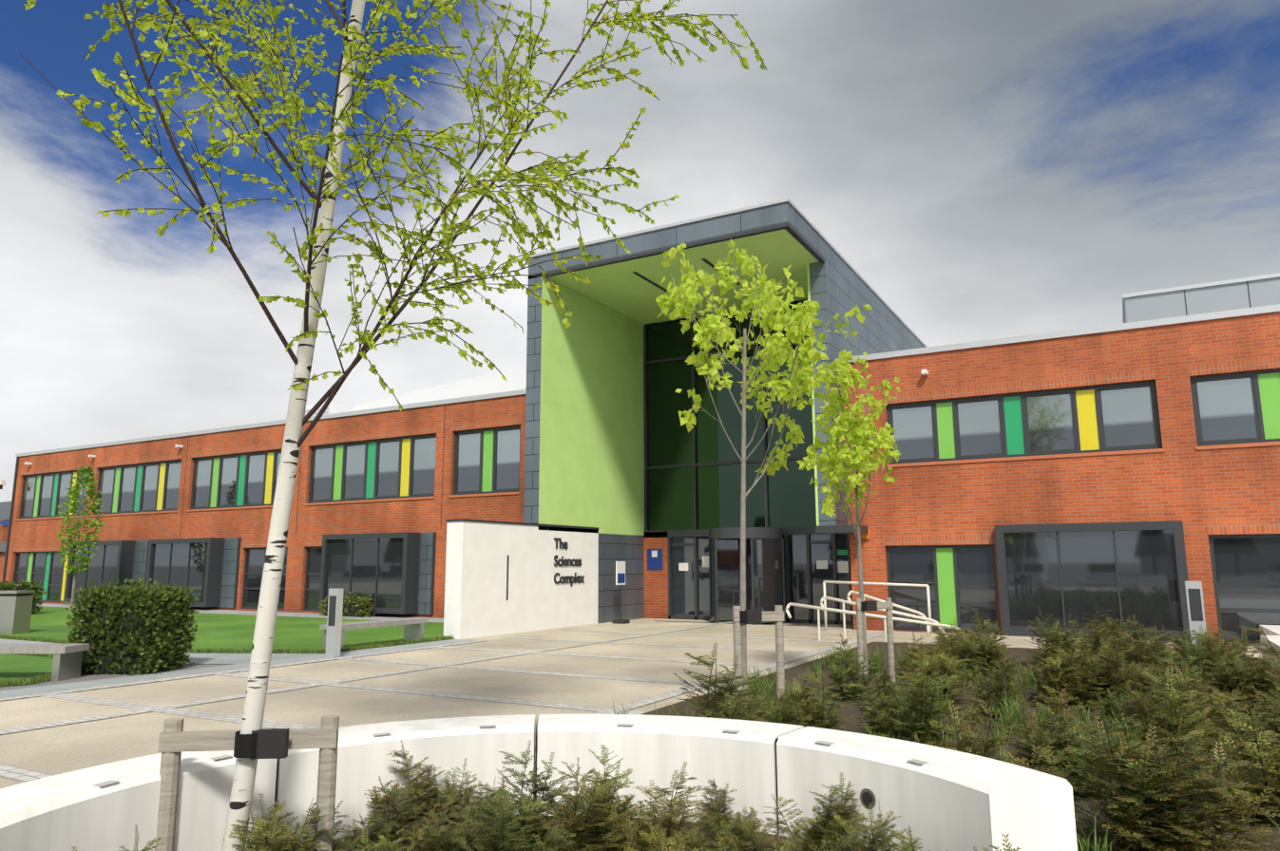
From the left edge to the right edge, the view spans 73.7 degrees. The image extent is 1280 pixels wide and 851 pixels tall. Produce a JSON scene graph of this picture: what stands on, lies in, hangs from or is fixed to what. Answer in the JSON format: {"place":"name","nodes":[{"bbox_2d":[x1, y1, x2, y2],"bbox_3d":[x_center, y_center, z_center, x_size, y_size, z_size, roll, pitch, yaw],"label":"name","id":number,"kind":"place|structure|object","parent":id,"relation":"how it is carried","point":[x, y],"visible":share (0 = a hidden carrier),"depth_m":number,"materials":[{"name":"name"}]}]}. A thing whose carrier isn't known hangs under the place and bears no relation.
{"place":"outdoors","nodes":[
{"label":"outdoors","id":0,"kind":"place"},
{"bbox_2d":[0,501,11,581],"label":"background buildings","id":1,"kind":"structure","parent":0,"point":[5,509],"depth_m":49.45,"materials":[{"name":"brick"}]},
{"bbox_2d":[0,653,53,682],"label":"lawn","id":2,"kind":"structure","parent":0,"point":[17,667],"depth_m":13.25,"materials":[{"name":"green plant"}]},
{"bbox_2d":[0,643,89,682],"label":"bench","id":3,"kind":"object","parent":2,"relation":"on","point":[66,661],"visible":1,"depth_m":11.71,"materials":[{"name":"grey concrete"}]},
{"bbox_2d":[0,638,323,664],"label":"grey path slabs","id":4,"kind":"object","parent":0,"point":[217,659],"visible":0.25,"depth_m":14.59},
{"bbox_2d":[0,606,443,653],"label":"lawn","id":5,"kind":"structure","parent":0,"point":[221,631],"depth_m":20.07,"materials":[{"name":"green plant"}]},
{"bbox_2d":[0,591,35,634],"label":"planter","id":6,"kind":"object","parent":5,"relation":"on","point":[15,611],"visible":0.94,"depth_m":19.61,"materials":[{"name":"grey"}]},
{"bbox_2d":[0,579,49,614],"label":"lawn shrub","id":7,"kind":"object","parent":5,"relation":"on","point":[12,585],"visible":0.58,"depth_m":27.56,"materials":[{"name":"green plant"}]},
{"bbox_2d":[55,465,104,611],"bbox_3d":[-19.628,3.902,29.801,1.463,5.068,1.456,-5,-11,29],"label":"column tree","id":8,"kind":"object","parent":5,"relation":"on","point":[70,568],"depth_m":29.79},
{"bbox_2d":[0,633,454,687],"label":"lawn edge grass","id":9,"kind":"structure","parent":5,"relation":"on","point":[30,680],"depth_m":15.17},
{"bbox_2d":[319,617,427,649],"bbox_3d":[-5.145,4.053,16.631,0.500,0.460,2.300,-5,-11,29],"label":"bench","id":10,"kind":"object","parent":5,"relation":"on","point":[413,628],"visible":0.57,"depth_m":16.82,"materials":[{"name":"grey concrete"}]},
{"bbox_2d":[0,639,448,690],"bbox_3d":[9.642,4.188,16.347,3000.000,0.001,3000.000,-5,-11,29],"label":"paving strip","id":11,"kind":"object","parent":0,"point":[88,678],"depth_m":12.07,"materials":[{"name":"grey concrete"}]},
{"bbox_2d":[63,576,199,676],"bbox_3d":[-7.607,2.995,12.875,1.627,1.419,1.533,0,-9,2],"label":"clipped hedge","id":12,"kind":"object","parent":11,"relation":"on","point":[138,627],"visible":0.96,"depth_m":12.42,"materials":[{"name":"green plant"}]},
{"bbox_2d":[0,639,477,698],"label":"grey path slabs","id":13,"kind":"structure","parent":11,"relation":"on","point":[88,684],"depth_m":12.50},
{"bbox_2d":[324,589,343,658],"bbox_3d":[-5.192,3.358,14.501,0.220,1.150,0.125,-5,-11,29],"label":"bollard light","id":14,"kind":"object","parent":13,"relation":"on","point":[334,623],"visible":0.89,"depth_m":14.45,"materials":[{"name":"grey"}]},
{"bbox_2d":[443,518,598,639],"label":"sign wall","id":15,"kind":"structure","parent":11,"relation":"on","point":[500,578],"depth_m":19.55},
{"bbox_2d":[554,537,584,587],"bbox_3d":[-1.772,3.458,21.519,0.024,1.196,1.365,-5,-11,29],"label":"sign lettering","id":16,"kind":"object","parent":15,"relation":"attached to","point":[576,579],"visible":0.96,"depth_m":21.36},
{"bbox_2d":[4,311,1279,641],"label":"brick walls","id":17,"kind":"structure","parent":11,"relation":"on","point":[1187,483],"depth_m":19.55,"materials":[{"name":"brick"}]},
{"bbox_2d":[304,364,526,417],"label":"building roof upstands","id":18,"kind":"object","parent":17,"relation":"on","point":[495,382],"visible":0.05,"depth_m":30.17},
{"bbox_2d":[0,369,928,573],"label":"security lights","id":19,"kind":"object","parent":17,"relation":"attached to","point":[842,566],"visible":0.92,"depth_m":22.33},
{"bbox_2d":[132,201,925,623],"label":"grey wall cladding","id":20,"kind":"structure","parent":17,"relation":"attached to","point":[839,285],"depth_m":21.37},
{"bbox_2d":[1,222,1279,643],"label":"window frames","id":21,"kind":"structure","parent":17,"relation":"in","point":[409,587],"depth_m":22.62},
{"bbox_2d":[41,396,1025,600],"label":"window panels","id":22,"kind":"object","parent":21,"relation":"in","point":[1014,428],"visible":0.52,"depth_m":27.36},
{"bbox_2d":[60,389,1099,600],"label":"window panels","id":23,"kind":"object","parent":21,"relation":"in","point":[1088,429],"visible":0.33,"depth_m":26.55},
{"bbox_2d":[21,377,1257,516],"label":"upper windows","id":24,"kind":"structure","parent":21,"relation":"in","point":[1227,409],"depth_m":20.37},
{"bbox_2d":[14,530,1279,639],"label":"ground-floor windows","id":25,"kind":"structure","parent":21,"relation":"in","point":[1149,588],"depth_m":19.50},
{"bbox_2d":[26,372,1279,629],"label":"window panels","id":26,"kind":"object","parent":21,"relation":"in","point":[1270,391],"visible":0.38,"depth_m":19.66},
{"bbox_2d":[12,357,1279,552],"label":"stone wall bands","id":27,"kind":"object","parent":17,"relation":"attached to","point":[1101,380],"visible":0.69,"depth_m":19.53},
{"bbox_2d":[15,197,1279,457],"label":"building copings","id":28,"kind":"object","parent":17,"relation":"on","point":[1123,325],"visible":0.19,"depth_m":19.87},
{"bbox_2d":[15,441,1279,520],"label":"brick building sills","id":29,"kind":"structure","parent":17,"relation":"attached to","point":[978,461],"depth_m":19.59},
{"bbox_2d":[36,603,443,623],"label":"grey path slabs","id":30,"kind":"structure","parent":0,"point":[311,615],"depth_m":27.12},
{"bbox_2d":[317,591,387,617],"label":"lawn shrub","id":31,"kind":"object","parent":30,"relation":"on","point":[357,606],"visible":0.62,"depth_m":25.64,"materials":[{"name":"green plant"}]},
{"bbox_2d":[154,715,339,850],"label":"birch stakes","id":32,"kind":"object","parent":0,"point":[175,740],"visible":0.88,"depth_m":4.18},
{"bbox_2d":[19,0,766,850],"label":"birch","id":33,"kind":"object","parent":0,"point":[289,105],"depth_m":4.11,"materials":[{"name":"plant"}]},
{"bbox_2d":[465,618,661,640],"bbox_3d":[-1.532,4.993,21.102,0.600,0.001,8.000,-5,-11,29],"label":"paving strip","id":34,"kind":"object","parent":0,"point":[545,631],"visible":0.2,"depth_m":19.95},
{"bbox_2d":[0,618,1261,814],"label":"paved plaza","id":35,"kind":"structure","parent":0,"point":[66,748],"depth_m":10.82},
{"bbox_2d":[0,621,895,783],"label":"paving joints","id":36,"kind":"object","parent":35,"relation":"on","point":[16,773],"visible":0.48,"depth_m":10.78,"materials":[{"name":"concrete"}]},
{"bbox_2d":[0,714,1077,850],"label":"curved seat wall","id":37,"kind":"structure","parent":35,"relation":"on","point":[938,799],"depth_m":4.66,"materials":[{"name":"concrete"}]},
{"bbox_2d":[785,580,964,642],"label":"step handrails","id":38,"kind":"object","parent":35,"relation":"on","point":[929,622],"depth_m":17.99,"materials":[{"name":"beige"}]},
{"bbox_2d":[1259,625,1279,667],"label":"concrete wall","id":39,"kind":"structure","parent":35,"relation":"on","point":[1271,633],"depth_m":13.35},
{"bbox_2d":[0,0,1279,502],"label":"sky","id":40,"kind":"structure","parent":0,"point":[991,169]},
{"bbox_2d":[538,263,819,535],"bbox_3d":[4.533,0.310,27.104,6.100,6.410,17.600,-5,-11,29],"label":"green wall panel","id":41,"kind":"object","parent":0,"point":[591,449],"visible":0.4,"depth_m":22.95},
{"bbox_2d":[549,229,819,324],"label":"canopy ceiling","id":42,"kind":"structure","parent":0,"point":[621,288],"depth_m":21.60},
{"bbox_2d":[646,301,816,531],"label":"glass curtain wall","id":43,"kind":"structure","parent":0,"point":[791,498],"depth_m":24.39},
{"bbox_2d":[655,238,872,704],"bbox_3d":[1.097,0.374,8.402,1.689,5.048,2.033,2,-10,-15],"label":"lime tree","id":44,"kind":"object","parent":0,"point":[714,324],"depth_m":8.52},
{"bbox_2d":[293,642,1279,850],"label":"planter soil","id":45,"kind":"structure","parent":0,"point":[849,725],"depth_m":8.94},
{"bbox_2d":[230,801,313,850],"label":"yew shrub","id":46,"kind":"object","parent":45,"relation":"on","point":[263,828],"visible":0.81,"depth_m":3.85,"materials":[{"name":"green plant"}]},
{"bbox_2d":[228,793,346,850],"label":"yew shrub","id":47,"kind":"object","parent":45,"relation":"on","point":[313,816],"visible":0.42,"depth_m":4.09,"materials":[{"name":"green plant"}]},
{"bbox_2d":[301,807,391,850],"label":"yew shrub","id":48,"kind":"object","parent":45,"relation":"on","point":[357,832],"visible":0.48,"depth_m":4.32,"materials":[{"name":"green plant"}]},
{"bbox_2d":[353,779,448,850],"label":"yew shrub","id":49,"kind":"object","parent":45,"relation":"on","point":[392,828],"visible":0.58,"depth_m":4.44,"materials":[{"name":"green plant"}]},
{"bbox_2d":[363,740,445,839],"bbox_3d":[-1.329,2.098,4.938,0.444,0.540,0.520,-3,-10,19],"label":"yew shrub","id":50,"kind":"object","parent":45,"relation":"on","point":[378,800],"visible":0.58,"depth_m":4.87,"materials":[{"name":"green plant"}]},
{"bbox_2d":[401,794,478,850],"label":"yew shrub","id":51,"kind":"object","parent":45,"relation":"on","point":[431,846],"visible":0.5,"depth_m":4.20,"materials":[{"name":"green plant"}]},
{"bbox_2d":[410,759,480,832],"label":"yew shrub","id":52,"kind":"object","parent":45,"relation":"on","point":[451,793],"visible":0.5,"depth_m":4.95,"materials":[{"name":"green plant"}]},
{"bbox_2d":[417,781,545,850],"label":"yew shrub","id":53,"kind":"object","parent":45,"relation":"on","point":[462,835],"visible":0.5,"depth_m":4.04,"materials":[{"name":"green plant"}]},
{"bbox_2d":[446,781,522,840],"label":"yew shrub","id":54,"kind":"object","parent":45,"relation":"on","point":[479,795],"visible":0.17,"depth_m":4.65,"materials":[{"name":"green plant"}]},
{"bbox_2d":[458,777,576,850],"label":"yew shrub","id":55,"kind":"object","parent":45,"relation":"on","point":[501,842],"visible":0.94,"depth_m":3.87,"materials":[{"name":"green plant"}]},
{"bbox_2d":[477,741,573,850],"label":"yew shrub","id":56,"kind":"object","parent":45,"relation":"on","point":[530,800],"visible":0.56,"depth_m":4.36,"materials":[{"name":"green plant"}]},
{"bbox_2d":[507,757,619,850],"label":"yew shrub","id":57,"kind":"object","parent":45,"relation":"on","point":[582,831],"visible":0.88,"depth_m":4.16,"materials":[{"name":"green plant"}]},
{"bbox_2d":[532,745,644,850],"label":"yew shrub","id":58,"kind":"object","parent":45,"relation":"on","point":[613,784],"visible":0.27,"depth_m":4.43,"materials":[{"name":"green plant"}]},
{"bbox_2d":[578,786,656,850],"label":"yew shrub","id":59,"kind":"object","parent":45,"relation":"on","point":[640,845],"visible":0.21,"depth_m":4.30,"materials":[{"name":"green plant"}]},
{"bbox_2d":[583,762,715,850],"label":"yew shrub","id":60,"kind":"object","parent":45,"relation":"on","point":[667,822],"visible":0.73,"depth_m":4.25,"materials":[{"name":"green plant"}]},
{"bbox_2d":[630,821,699,850],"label":"yew shrub","id":61,"kind":"object","parent":45,"relation":"on","point":[659,840],"visible":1,"depth_m":3.50,"materials":[{"name":"green plant"}]},
{"bbox_2d":[690,779,740,842],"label":"yew shrub","id":62,"kind":"object","parent":45,"relation":"on","point":[722,800],"visible":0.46,"depth_m":4.83,"materials":[{"name":"green plant"}]},
{"bbox_2d":[666,643,765,722],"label":"yew shrub","id":63,"kind":"object","parent":45,"relation":"on","point":[711,712],"visible":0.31,"depth_m":6.48,"materials":[{"name":"green plant"}]},
{"bbox_2d":[672,793,770,850],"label":"yew shrub","id":64,"kind":"object","parent":45,"relation":"on","point":[719,845],"visible":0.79,"depth_m":3.97,"materials":[{"name":"green plant"}]},
{"bbox_2d":[697,810,800,850],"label":"yew shrub","id":65,"kind":"object","parent":45,"relation":"on","point":[751,824],"visible":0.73,"depth_m":3.92,"materials":[{"name":"green plant"}]},
{"bbox_2d":[732,605,785,712],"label":"tree stakes","id":66,"kind":"object","parent":45,"relation":"on","point":[751,617],"visible":0.83,"depth_m":8.14,"materials":[{"name":"grey wood"}]},
{"bbox_2d":[747,666,829,723],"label":"yew shrub","id":67,"kind":"object","parent":45,"relation":"on","point":[785,696],"visible":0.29,"depth_m":8.02,"materials":[{"name":"green plant"}]},
{"bbox_2d":[759,670,856,730],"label":"yew shrub","id":68,"kind":"object","parent":45,"relation":"on","point":[808,719],"visible":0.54,"depth_m":6.89,"materials":[{"name":"green plant"}]},
{"bbox_2d":[763,772,868,850],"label":"yew shrub","id":69,"kind":"object","parent":45,"relation":"on","point":[841,821],"visible":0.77,"depth_m":4.45,"materials":[{"name":"green plant"}]},
{"bbox_2d":[822,633,878,702],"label":"yew shrub","id":70,"kind":"object","parent":45,"relation":"on","point":[839,673],"visible":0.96,"depth_m":9.70,"materials":[{"name":"green plant"}]},
{"bbox_2d":[806,802,898,850],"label":"yew shrub","id":71,"kind":"object","parent":45,"relation":"on","point":[873,844],"visible":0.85,"depth_m":3.90,"materials":[{"name":"green plant"}]},
{"bbox_2d":[855,597,895,682],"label":"tree stakes","id":72,"kind":"object","parent":45,"relation":"on","point":[874,605],"visible":0.81,"depth_m":11.09,"materials":[{"name":"grey wood"}]},
{"bbox_2d":[534,643,1279,850],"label":"ornamental grasses","id":73,"kind":"object","parent":45,"relation":"on","point":[1013,716],"visible":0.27,"depth_m":7.83,"materials":[{"name":"green plant"}]},
{"bbox_2d":[844,649,977,747],"bbox_3d":[2.191,2.255,6.968,0.841,0.836,0.971,5,-11,-31],"label":"yew shrub","id":74,"kind":"object","parent":45,"relation":"on","point":[891,721],"visible":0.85,"depth_m":6.94,"materials":[{"name":"green plant"}]},
{"bbox_2d":[895,638,977,705],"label":"yew shrub","id":75,"kind":"object","parent":45,"relation":"on","point":[949,664],"visible":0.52,"depth_m":9.41,"materials":[{"name":"green plant"}]},
{"bbox_2d":[936,622,994,680],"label":"yew shrub","id":76,"kind":"object","parent":45,"relation":"on","point":[976,659],"visible":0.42,"depth_m":11.31,"materials":[{"name":"green plant"}]},
{"bbox_2d":[961,611,1012,657],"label":"yew shrub","id":77,"kind":"object","parent":45,"relation":"on","point":[986,630],"visible":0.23,"depth_m":13.08,"materials":[{"name":"green plant"}]},
{"bbox_2d":[948,642,1036,721],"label":"yew shrub","id":78,"kind":"object","parent":45,"relation":"on","point":[1000,687],"visible":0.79,"depth_m":8.39,"materials":[{"name":"green plant"}]},
{"bbox_2d":[926,692,1068,778],"bbox_3d":[2.064,2.034,5.157,0.781,0.800,0.822,0,-9,0],"label":"yew shrub","id":79,"kind":"object","parent":45,"relation":"on","point":[984,748],"visible":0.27,"depth_m":5.23,"materials":[{"name":"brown plant"}]},
{"bbox_2d":[1005,708,1078,769],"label":"yew shrub","id":80,"kind":"object","parent":45,"relation":"on","point":[1026,737],"visible":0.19,"depth_m":6.10,"materials":[{"name":"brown plant"}]},
{"bbox_2d":[1022,638,1089,696],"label":"yew shrub","id":81,"kind":"object","parent":45,"relation":"on","point":[1035,672],"visible":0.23,"depth_m":9.47,"materials":[{"name":"green plant"}]},
{"bbox_2d":[1023,606,1093,667],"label":"yew shrub","id":82,"kind":"object","parent":45,"relation":"on","point":[1056,634],"visible":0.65,"depth_m":12.43,"materials":[{"name":"green plant"}]},
{"bbox_2d":[1020,699,1098,806],"bbox_3d":[2.790,2.148,5.691,0.552,0.636,0.535,2,-9,-14],"label":"yew shrub","id":83,"kind":"object","parent":45,"relation":"on","point":[1068,764],"visible":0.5,"depth_m":5.70,"materials":[{"name":"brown plant"}]},
{"bbox_2d":[1031,681,1092,754],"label":"yew shrub","id":84,"kind":"object","parent":45,"relation":"on","point":[1057,710],"visible":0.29,"depth_m":6.78,"materials":[{"name":"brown plant"}]},
{"bbox_2d":[1036,657,1104,710],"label":"yew shrub","id":85,"kind":"object","parent":45,"relation":"on","point":[1069,689],"visible":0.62,"depth_m":8.92,"materials":[{"name":"green plant"}]},
{"bbox_2d":[1034,636,1110,708],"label":"yew shrub","id":86,"kind":"object","parent":45,"relation":"on","point":[1060,661],"visible":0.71,"depth_m":9.01,"materials":[{"name":"green plant"}]},
{"bbox_2d":[1064,727,1122,798],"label":"yew shrub","id":87,"kind":"object","parent":45,"relation":"on","point":[1092,795],"visible":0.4,"depth_m":5.59,"materials":[{"name":"green plant"}]},
{"bbox_2d":[1074,628,1161,707],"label":"yew shrub","id":88,"kind":"object","parent":45,"relation":"on","point":[1128,675],"visible":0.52,"depth_m":8.99,"materials":[{"name":"green plant"}]},
{"bbox_2d":[1106,614,1164,666],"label":"yew shrub","id":89,"kind":"object","parent":45,"relation":"on","point":[1136,636],"visible":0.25,"depth_m":12.33,"materials":[{"name":"green plant"}]},
{"bbox_2d":[1108,666,1189,732],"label":"yew shrub","id":90,"kind":"object","parent":45,"relation":"on","point":[1133,709],"visible":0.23,"depth_m":7.72,"materials":[{"name":"green plant"}]},
{"bbox_2d":[1122,687,1186,742],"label":"yew shrub","id":91,"kind":"object","parent":45,"relation":"on","point":[1145,713],"visible":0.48,"depth_m":7.43,"materials":[{"name":"green plant"}]},
{"bbox_2d":[1062,691,1252,850],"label":"yew shrub","id":92,"kind":"object","parent":45,"relation":"on","point":[1118,815],"visible":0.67,"depth_m":4.37,"materials":[{"name":"green plant"}]},
{"bbox_2d":[1130,628,1200,688],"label":"yew shrub","id":93,"kind":"object","parent":45,"relation":"on","point":[1174,659],"visible":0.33,"depth_m":10.46,"materials":[{"name":"green plant"}]},
{"bbox_2d":[1074,714,1279,850],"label":"yew shrub","id":94,"kind":"object","parent":45,"relation":"on","point":[1174,828],"visible":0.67,"depth_m":4.31,"materials":[{"name":"green plant"}]},
{"bbox_2d":[1184,581,1206,650],"bbox_3d":[8.817,3.097,13.505,0.220,1.250,0.125,-5,-11,29],"label":"bollard light","id":95,"kind":"object","parent":45,"relation":"on","point":[1194,604],"visible":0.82,"depth_m":13.49,"materials":[{"name":"grey"}]},
{"bbox_2d":[1120,658,1279,790],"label":"yew shrub","id":96,"kind":"object","parent":45,"relation":"on","point":[1174,719],"visible":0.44,"depth_m":5.78,"materials":[{"name":"green plant"}]},
{"bbox_2d":[1155,667,1250,751],"bbox_3d":[4.581,2.363,7.068,0.760,0.637,0.827,-8,-12,41],"label":"yew shrub","id":97,"kind":"object","parent":45,"relation":"on","point":[1214,728],"visible":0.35,"depth_m":7.00,"materials":[{"name":"green plant"}]},
{"bbox_2d":[1146,625,1275,706],"bbox_3d":[5.634,2.480,8.579,1.134,0.884,1.042,4,-10,-24],"label":"yew shrub","id":98,"kind":"object","parent":45,"relation":"on","point":[1191,669],"visible":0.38,"depth_m":8.56,"materials":[{"name":"green plant"}]},
{"bbox_2d":[1177,669,1248,742],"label":"yew shrub","id":99,"kind":"object","parent":45,"relation":"on","point":[1214,699],"visible":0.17,"depth_m":7.33,"materials":[{"name":"green plant"}]},
{"bbox_2d":[1176,624,1269,711],"bbox_3d":[5.909,2.483,8.660,0.815,0.901,0.940,-3,-10,18],"label":"yew shrub","id":100,"kind":"object","parent":45,"relation":"on","point":[1221,652],"visible":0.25,"depth_m":8.75,"materials":[{"name":"green plant"}]},
{"bbox_2d":[1199,626,1279,723],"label":"yew shrub","id":101,"kind":"object","parent":45,"relation":"on","point":[1248,691],"visible":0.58,"depth_m":8.23,"materials":[{"name":"green plant"}]},
{"bbox_2d":[1206,684,1279,764],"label":"yew shrub","id":102,"kind":"object","parent":45,"relation":"on","point":[1267,703],"visible":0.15,"depth_m":6.56,"materials":[{"name":"green plant"}]},
{"bbox_2d":[1209,703,1279,827],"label":"yew shrub","id":103,"kind":"object","parent":45,"relation":"on","point":[1270,802],"visible":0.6,"depth_m":5.04,"materials":[{"name":"green plant"}]},
{"bbox_2d":[1242,670,1279,773],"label":"yew shrub","id":104,"kind":"object","parent":45,"relation":"on","point":[1272,726],"visible":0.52,"depth_m":5.85,"materials":[{"name":"green plant"}]},
{"bbox_2d":[796,349,900,682],"bbox_3d":[2.867,1.158,11.317,1.452,4.422,1.796,-5,-11,29],"label":"lime tree","id":105,"kind":"object","parent":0,"point":[834,432],"depth_m":11.20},
{"bbox_2d":[1125,277,1279,323],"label":"screen","id":106,"kind":"object","parent":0,"point":[1261,293],"visible":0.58,"depth_m":18.70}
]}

